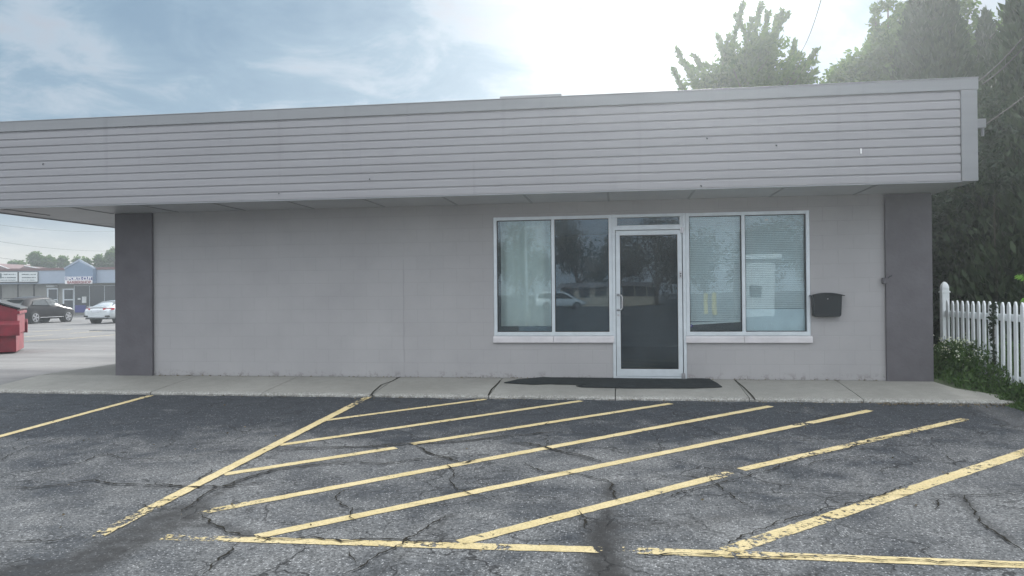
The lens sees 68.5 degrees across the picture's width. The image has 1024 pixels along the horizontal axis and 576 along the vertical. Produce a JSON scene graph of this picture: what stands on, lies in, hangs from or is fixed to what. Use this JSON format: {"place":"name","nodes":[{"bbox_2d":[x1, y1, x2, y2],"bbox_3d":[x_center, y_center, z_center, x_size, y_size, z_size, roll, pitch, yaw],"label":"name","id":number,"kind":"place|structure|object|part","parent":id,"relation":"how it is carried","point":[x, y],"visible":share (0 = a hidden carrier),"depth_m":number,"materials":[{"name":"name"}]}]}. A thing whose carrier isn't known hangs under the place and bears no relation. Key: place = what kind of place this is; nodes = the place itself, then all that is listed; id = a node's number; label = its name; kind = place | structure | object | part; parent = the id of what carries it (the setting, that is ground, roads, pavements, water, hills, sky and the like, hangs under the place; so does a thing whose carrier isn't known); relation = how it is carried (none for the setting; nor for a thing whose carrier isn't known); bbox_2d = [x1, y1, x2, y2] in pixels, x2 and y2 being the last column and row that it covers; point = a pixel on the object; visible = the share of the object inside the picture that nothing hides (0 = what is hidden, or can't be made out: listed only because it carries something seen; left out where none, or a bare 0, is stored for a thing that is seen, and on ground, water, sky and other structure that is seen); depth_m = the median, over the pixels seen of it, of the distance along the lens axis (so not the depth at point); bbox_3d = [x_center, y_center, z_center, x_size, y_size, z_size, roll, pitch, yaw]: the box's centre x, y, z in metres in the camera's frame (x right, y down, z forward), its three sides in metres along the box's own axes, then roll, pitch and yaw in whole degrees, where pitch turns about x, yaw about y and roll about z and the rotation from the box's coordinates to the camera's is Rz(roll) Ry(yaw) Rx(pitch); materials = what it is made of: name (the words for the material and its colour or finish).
{"place":"outdoors","nodes":[
{"label":"outdoors","id":0,"kind":"place"},
{"bbox_2d":[0,0,1004,267],"label":"sky","id":1,"kind":"structure","parent":0,"point":[60,59],"materials":[{"name":"white"}]},
{"bbox_2d":[0,364,1013,404],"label":"sidewalk","id":2,"kind":"structure","parent":0,"point":[105,379],"depth_m":10.44,"materials":[{"name":"concrete"}]},
{"bbox_2d":[0,77,978,388],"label":"shop building","id":3,"kind":"structure","parent":2,"relation":"on","point":[340,241],"depth_m":10.83,"materials":[{"name":"paint"}]},
{"bbox_2d":[500,220,550,325],"bbox_3d":[0.223,-0.252,11.486,0.864,1.670,0.055,-1,0,8],"label":"curtain","id":4,"kind":"object","parent":3,"relation":"hanging from","point":[525,273],"visible":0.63,"depth_m":11.49,"materials":[{"name":"fabric"}]},
{"bbox_2d":[500,94,561,98],"bbox_3d":[0.388,-2.737,13.194,1.052,1.050,1.000,-1,0,8],"label":"rooftop unit","id":5,"kind":"object","parent":3,"relation":"on","point":[541,95],"visible":0.14,"depth_m":12.70,"materials":[{"name":"metal"}]},
{"bbox_2d":[519,326,551,330],"bbox_3d":[0.363,0.631,11.380,0.514,0.100,0.080,-1,0,8],"label":"storage box","id":6,"kind":"object","parent":3,"relation":"on","point":[534,328],"visible":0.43,"depth_m":11.34,"materials":[{"name":"paint"}]},
{"bbox_2d":[493,215,613,342],"bbox_3d":[0.606,-0.128,11.150,1.789,1.870,0.135,-1,0,8],"label":"window","id":7,"kind":"structure","parent":3,"relation":"in","point":[553,336],"depth_m":11.12,"materials":[{"name":"metal"}]},
{"bbox_2d":[615,227,684,378],"bbox_3d":[2.005,0.221,10.905,0.979,2.195,0.123,-1,0,8],"label":"door","id":8,"kind":"structure","parent":3,"relation":"in","point":[649,325],"depth_m":10.94,"materials":[{"name":"glass"}]},
{"bbox_2d":[689,216,740,324],"bbox_3d":[2.939,-0.264,10.908,0.719,1.602,0.030,-1,0,8],"label":"window blind","id":9,"kind":"object","parent":3,"relation":"attached to","point":[707,313],"depth_m":10.90,"materials":[{"name":"plastic"}]},
{"bbox_2d":[685,210,812,342],"bbox_3d":[3.368,-0.155,10.754,1.741,1.870,0.135,-1,0,8],"label":"window","id":10,"kind":"structure","parent":3,"relation":"in","point":[743,336],"depth_m":10.73,"materials":[{"name":"metal"}]},
{"bbox_2d":[745,215,803,308],"bbox_3d":[3.760,-0.390,10.791,0.821,1.366,0.030,-1,0,8],"label":"window blind","id":11,"kind":"object","parent":3,"relation":"attached to","point":[751,271],"depth_m":10.79,"materials":[{"name":"plastic"}]},
{"bbox_2d":[746,309,804,330],"bbox_3d":[3.769,0.473,10.789,0.827,0.348,0.015,-1,0,8],"label":"pale board","id":12,"kind":"object","parent":3,"relation":"attached to","point":[775,319],"visible":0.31,"depth_m":10.78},
{"bbox_2d":[809,293,844,316],"bbox_3d":[4.404,0.233,10.518,0.447,0.336,0.165,-1,0,8],"label":"mailbox","id":13,"kind":"object","parent":3,"relation":"attached to","point":[826,304],"visible":1,"depth_m":10.47,"materials":[{"name":"black metal"}]},
{"bbox_2d":[881,275,891,283],"bbox_3d":[5.203,-0.119,10.423,0.127,0.117,0.081,-1,0,8],"label":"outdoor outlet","id":14,"kind":"object","parent":3,"relation":"attached to","point":[884,280],"visible":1,"depth_m":10.39,"materials":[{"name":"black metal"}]},
{"bbox_2d":[978,118,985,135],"bbox_3d":[5.988,-2.087,9.801,0.334,0.220,0.080,-1,0,8],"label":"cable bracket","id":15,"kind":"object","parent":3,"relation":"attached to","point":[981,124],"visible":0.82,"depth_m":9.75,"materials":[{"name":"metal"}]},
{"bbox_2d":[986,96,1023,123],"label":"overhead cable","id":16,"kind":"object","parent":15,"relation":"attached to","point":[1005,110],"visible":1,"depth_m":9.20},
{"bbox_2d":[978,36,1023,81],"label":"overhead cable","id":17,"kind":"object","parent":3,"relation":"attached to","point":[1002,59],"visible":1,"depth_m":11.11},
{"bbox_2d":[982,46,1023,84],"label":"overhead cable","id":18,"kind":"object","parent":3,"relation":"attached to","point":[1005,65],"visible":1,"depth_m":11.01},
{"bbox_2d":[370,377,755,399],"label":"sidewalk cracks","id":19,"kind":"object","parent":2,"relation":"on","point":[500,380],"visible":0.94,"depth_m":10.37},
{"bbox_2d":[504,377,721,387],"bbox_3d":[1.397,1.340,10.695,3.020,0.068,0.826,-1,0,8],"label":"door mat","id":20,"kind":"object","parent":2,"relation":"on","point":[641,382],"depth_m":10.64,"materials":[{"name":"black rubber"}]},
{"bbox_2d":[0,315,1023,575],"bbox_3d":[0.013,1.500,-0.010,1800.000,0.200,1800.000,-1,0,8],"label":"parking lot","id":21,"kind":"structure","parent":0,"point":[78,503],"depth_m":6.01,"materials":[{"name":"grey asphalt"}]},
{"bbox_2d":[0,299,27,352],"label":"dumpster","id":22,"kind":"object","parent":21,"relation":"on","point":[13,325],"visible":1,"depth_m":20.11,"materials":[{"name":"red paint"}]},
{"bbox_2d":[0,264,30,268],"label":"house","id":23,"kind":"structure","parent":21,"relation":"on","point":[8,266],"depth_m":102.03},
{"bbox_2d":[7,260,27,264],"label":"distant tree","id":24,"kind":"object","parent":21,"relation":"on","point":[19,262],"visible":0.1,"depth_m":106.30,"materials":[{"name":"green plant"}]},
{"bbox_2d":[3,296,74,323],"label":"parked suv","id":25,"kind":"object","parent":21,"relation":"on","point":[42,309],"visible":0.73,"depth_m":46.45,"materials":[{"name":"black paint"}]},
{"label":"rear window","id":26,"kind":"part","parent":25,"relation":"part of","materials":[{"name":"glass"}]},
{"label":"side window","id":27,"kind":"part","parent":25,"relation":"part of","materials":[{"name":"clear glass"}]},
{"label":"side window","id":28,"kind":"part","parent":25,"relation":"part of","materials":[{"name":"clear glass"}]},
{"bbox_2d":[22,265,57,267],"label":"house","id":29,"kind":"structure","parent":21,"relation":"on","point":[24,266],"depth_m":95.34,"materials":[{"name":"beige"}]},
{"bbox_2d":[26,251,56,267],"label":"distant tree","id":30,"kind":"object","parent":21,"relation":"on","point":[39,259],"visible":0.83,"depth_m":99.00,"materials":[{"name":"green plant"}]},
{"bbox_2d":[0,259,114,314],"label":"strip mall","id":31,"kind":"structure","parent":21,"relation":"on","point":[79,299],"depth_m":68.58,"materials":[{"name":"concrete"}]},
{"bbox_2d":[0,272,17,282],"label":"sign box","id":32,"kind":"object","parent":31,"relation":"attached to","point":[8,277],"visible":1,"depth_m":68.40,"materials":[{"name":"white plastic"}]},
{"bbox_2d":[18,272,37,282],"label":"sign box","id":33,"kind":"object","parent":31,"relation":"attached to","point":[27,277],"visible":1,"depth_m":68.13,"materials":[{"name":"white plastic"}]},
{"bbox_2d":[47,288,57,301],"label":"shop door","id":34,"kind":"structure","parent":31,"relation":"in","point":[52,293],"depth_m":69.13,"materials":[{"name":"metal"}]},
{"bbox_2d":[63,289,73,308],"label":"shop door","id":35,"kind":"structure","parent":31,"relation":"in","point":[68,294],"depth_m":68.91,"materials":[{"name":"metal"}]},
{"bbox_2d":[65,276,92,283],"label":"shop sign","id":36,"kind":"object","parent":31,"relation":"attached to","point":[80,280],"visible":1,"depth_m":66.86,"materials":[{"name":"white plastic"}]},
{"bbox_2d":[74,285,88,312],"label":"shop window","id":37,"kind":"structure","parent":31,"relation":"in","point":[80,291],"depth_m":68.75,"materials":[{"name":"glass"}]},
{"bbox_2d":[89,285,103,306],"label":"shop window","id":38,"kind":"structure","parent":31,"relation":"in","point":[96,292],"depth_m":68.55,"materials":[{"name":"glass"}]},
{"bbox_2d":[104,285,114,300],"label":"shop window","id":39,"kind":"structure","parent":31,"relation":"in","point":[109,290],"depth_m":68.36,"materials":[{"name":"glass"}]},
{"bbox_2d":[56,254,82,267],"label":"distant tree","id":40,"kind":"object","parent":21,"relation":"on","point":[62,260],"visible":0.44,"depth_m":100.70,"materials":[{"name":"green plant"}]},
{"bbox_2d":[0,395,153,436],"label":"painted line","id":41,"kind":"object","parent":21,"relation":"on","point":[28,428],"visible":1,"depth_m":9.05,"materials":[{"name":"yellow paint"}]},
{"bbox_2d":[81,253,114,266],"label":"distant tree","id":42,"kind":"object","parent":21,"relation":"on","point":[99,260],"visible":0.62,"depth_m":92.17,"materials":[{"name":"green plant"}]},
{"bbox_2d":[84,300,114,322],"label":"parked sedan","id":43,"kind":"object","parent":21,"relation":"on","point":[99,312],"visible":0.41,"depth_m":44.52,"materials":[{"name":"silver metal"}]},
{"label":"rear window","id":44,"kind":"part","parent":43,"relation":"part of","materials":[{"name":"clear glass"}]},
{"bbox_2d":[103,246,114,265],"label":"distant tree","id":45,"kind":"object","parent":21,"relation":"on","point":[109,256],"visible":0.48,"depth_m":91.84,"materials":[{"name":"green plant"}]},
{"bbox_2d":[93,397,370,535],"bbox_3d":[-2.339,1.551,7.540,0.113,0.169,5.440,-1,0,8],"label":"painted line","id":46,"kind":"object","parent":21,"relation":"on","point":[200,482],"visible":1,"depth_m":6.60,"materials":[{"name":"yellow paint"}]},
{"bbox_2d":[160,534,382,545],"bbox_3d":[-1.544,1.609,4.799,1.451,0.004,0.102,-1,0,7],"label":"painted line","id":47,"kind":"object","parent":21,"relation":"on","point":[323,541],"visible":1,"depth_m":4.78,"materials":[{"name":"yellow paint"}]},
{"bbox_2d":[224,447,397,474],"bbox_3d":[-1.788,1.564,6.833,1.592,0.035,0.107,0,0,-34],"label":"painted line","id":48,"kind":"object","parent":21,"relation":"on","point":[300,462],"visible":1,"depth_m":6.79,"materials":[{"name":"yellow paint"}]},
{"bbox_2d":[327,399,486,420],"bbox_3d":[-1.264,1.499,9.303,2.232,0.050,0.097,0,0,-35],"label":"painted line","id":49,"kind":"object","parent":21,"relation":"on","point":[405,409],"visible":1,"depth_m":9.27,"materials":[{"name":"yellow paint"}]},
{"bbox_2d":[280,400,581,445],"bbox_3d":[-0.704,1.508,8.592,3.932,0.086,0.103,0,0,-35],"label":"painted line","id":50,"kind":"object","parent":21,"relation":"on","point":[316,439],"visible":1,"depth_m":8.36,"materials":[{"name":"yellow paint"}]},
{"bbox_2d":[201,406,772,513],"bbox_3d":[0.386,1.526,7.224,6.799,0.147,0.108,0,0,-35],"label":"painted line","id":51,"kind":"object","parent":21,"relation":"on","point":[274,498],"visible":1,"depth_m":6.61,"materials":[{"name":"yellow paint"}]},
{"bbox_2d":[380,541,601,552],"bbox_3d":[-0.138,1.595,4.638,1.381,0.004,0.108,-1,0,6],"label":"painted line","id":52,"kind":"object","parent":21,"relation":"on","point":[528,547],"visible":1,"depth_m":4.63,"materials":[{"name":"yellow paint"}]},
{"bbox_2d":[1,407,1023,574],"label":"asphalt cracks","id":53,"kind":"object","parent":21,"relation":"on","point":[612,484],"visible":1,"depth_m":5.54,"materials":[{"name":"black asphalt"}]},
{"bbox_2d":[59,375,1012,551],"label":"leaf litter","id":54,"kind":"object","parent":21,"relation":"on","point":[885,403],"visible":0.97,"depth_m":9.19,"materials":[{"name":"brown plant"}]},
{"bbox_2d":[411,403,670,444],"bbox_3d":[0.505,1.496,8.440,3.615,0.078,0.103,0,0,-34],"label":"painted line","id":55,"kind":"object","parent":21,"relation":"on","point":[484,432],"visible":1,"depth_m":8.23,"materials":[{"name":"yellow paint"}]},
{"bbox_2d":[254,410,871,538],"bbox_3d":[1.277,1.524,6.850,7.085,0.150,0.108,0,0,-34],"label":"painted line","id":56,"kind":"object","parent":21,"relation":"on","point":[371,512],"visible":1,"depth_m":6.03,"materials":[{"name":"yellow paint"}]},
{"bbox_2d":[456,471,732,543],"bbox_3d":[0.747,1.563,5.474,2.633,0.058,0.113,0,0,-35],"label":"painted line","id":57,"kind":"object","parent":21,"relation":"on","point":[518,527],"visible":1,"depth_m":5.29,"materials":[{"name":"yellow paint"}]},
{"bbox_2d":[670,0,825,89],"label":"broadleaf tree","id":58,"kind":"object","parent":21,"relation":"on","point":[754,61],"visible":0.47,"depth_m":17.89,"materials":[{"name":"green plant"}]},
{"bbox_2d":[622,547,1023,567],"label":"painted line","id":59,"kind":"object","parent":21,"relation":"on","point":[913,560],"visible":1,"depth_m":4.37,"materials":[{"name":"yellow paint"}]},
{"bbox_2d":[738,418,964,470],"bbox_3d":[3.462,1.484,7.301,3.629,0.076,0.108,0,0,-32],"label":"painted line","id":60,"kind":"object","parent":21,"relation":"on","point":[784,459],"visible":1,"depth_m":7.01,"materials":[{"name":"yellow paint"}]},
{"bbox_2d":[720,449,1023,552],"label":"painted line","id":61,"kind":"object","parent":21,"relation":"on","point":[926,484],"visible":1,"depth_m":5.38,"materials":[{"name":"yellow paint"}]},
{"bbox_2d":[1014,274,1023,302],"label":"sapling","id":62,"kind":"object","parent":21,"relation":"on","point":[1019,276],"visible":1,"depth_m":8.58,"materials":[{"name":"green plant"}]},
{"bbox_2d":[693,330,730,330],"bbox_3d":[3.077,0.978,11.499,0.560,0.650,0.510,-1,0,8],"label":"interior table","id":63,"kind":"object","parent":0,"point":[711,330],"visible":0.14,"depth_m":11.55,"materials":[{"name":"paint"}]},
{"bbox_2d":[802,0,820,49],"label":"overhead cable","id":64,"kind":"object","parent":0,"point":[813,25],"visible":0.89,"depth_m":21.61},
{"bbox_2d":[933,364,1023,401],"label":"verge","id":65,"kind":"structure","parent":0,"point":[944,382],"depth_m":9.90,"materials":[{"name":"green plant"}]},
{"bbox_2d":[818,0,908,83],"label":"broadleaf tree","id":66,"kind":"object","parent":65,"relation":"on","point":[871,62],"visible":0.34,"depth_m":18.77,"materials":[{"name":"green plant"}]},
{"bbox_2d":[883,0,985,277],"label":"conifer","id":67,"kind":"object","parent":65,"relation":"on","point":[935,36],"visible":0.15,"depth_m":15.93,"materials":[{"name":"green plant"}]},
{"bbox_2d":[933,350,948,368],"bbox_3d":[6.088,1.089,10.827,0.372,0.468,0.523,-1,0,8],"label":"flowering weed","id":68,"kind":"object","parent":65,"relation":"on","point":[936,356],"visible":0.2,"depth_m":10.74,"materials":[{"name":"green plant"}]},
{"bbox_2d":[932,188,960,301],"bbox_3d":[7.939,-0.457,16.249,4.023,6.067,4.229,-1,0,8],"label":"shrub","id":69,"kind":"object","parent":65,"relation":"on","point":[940,232],"visible":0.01,"depth_m":15.10,"materials":[{"name":"green plant"}]},
{"bbox_2d":[937,334,965,370],"bbox_3d":[6.349,0.982,10.929,0.360,0.679,0.545,0,0,-13],"label":"flowering weed","id":70,"kind":"object","parent":65,"relation":"on","point":[948,349],"visible":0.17,"depth_m":10.82,"materials":[{"name":"green plant"}]},
{"bbox_2d":[942,337,976,374],"bbox_3d":[6.320,1.000,10.597,0.438,0.638,0.476,-1,-1,40],"label":"flowering weed","id":71,"kind":"object","parent":65,"relation":"on","point":[956,341],"visible":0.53,"depth_m":10.58,"materials":[{"name":"green plant"}]},
{"bbox_2d":[954,341,989,373],"bbox_3d":[6.227,1.019,10.196,0.393,0.596,0.487,-1,0,27],"label":"flowering weed","id":72,"kind":"object","parent":65,"relation":"on","point":[962,357],"visible":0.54,"depth_m":10.20,"materials":[{"name":"green plant"}]},
{"bbox_2d":[931,137,1016,350],"bbox_3d":[9.097,-0.371,13.471,4.571,5.692,2.418,-1,0,29],"label":"shrub","id":73,"kind":"object","parent":65,"relation":"on","point":[937,227],"visible":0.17,"depth_m":13.48,"materials":[{"name":"green plant"}]},
{"bbox_2d":[933,0,1023,364],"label":"conifer","id":74,"kind":"object","parent":65,"relation":"on","point":[1009,244],"visible":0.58,"depth_m":12.91,"materials":[{"name":"green plant"}]},
{"bbox_2d":[933,332,1023,410],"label":"weeds","id":75,"kind":"object","parent":65,"relation":"on","point":[973,377],"visible":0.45,"depth_m":9.94,"materials":[{"name":"green plant"}]},
{"bbox_2d":[939,282,1023,384],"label":"picket fence","id":76,"kind":"object","parent":65,"relation":"on","point":[946,314],"visible":0.61,"depth_m":10.19,"materials":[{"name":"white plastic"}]},
{"bbox_2d":[986,302,999,366],"bbox_3d":[6.373,0.772,9.929,0.171,1.184,0.211,-1,0,8],"label":"fence vine","id":77,"kind":"object","parent":76,"relation":"attached to","point":[993,320],"visible":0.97,"depth_m":9.91,"materials":[{"name":"green plant"}]},
{"bbox_2d":[955,0,1007,49],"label":"broadleaf tree","id":78,"kind":"object","parent":65,"relation":"on","point":[964,11],"visible":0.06,"depth_m":20.01,"materials":[{"name":"green plant"}]},
{"bbox_2d":[969,5,998,104],"bbox_3d":[11.813,-2.642,18.509,2.666,8.686,2.755,-1,0,8],"label":"conifer","id":79,"kind":"object","parent":65,"relation":"on","point":[985,30],"visible":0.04,"depth_m":18.42,"materials":[{"name":"green plant"}]},
{"bbox_2d":[976,79,1021,272],"bbox_3d":[7.347,-0.785,11.271,0.604,4.697,0.602,-1,0,8],"label":"vine","id":80,"kind":"object","parent":65,"relation":"on","point":[995,176],"visible":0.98,"depth_m":11.24,"materials":[{"name":"green plant"}]}
]}

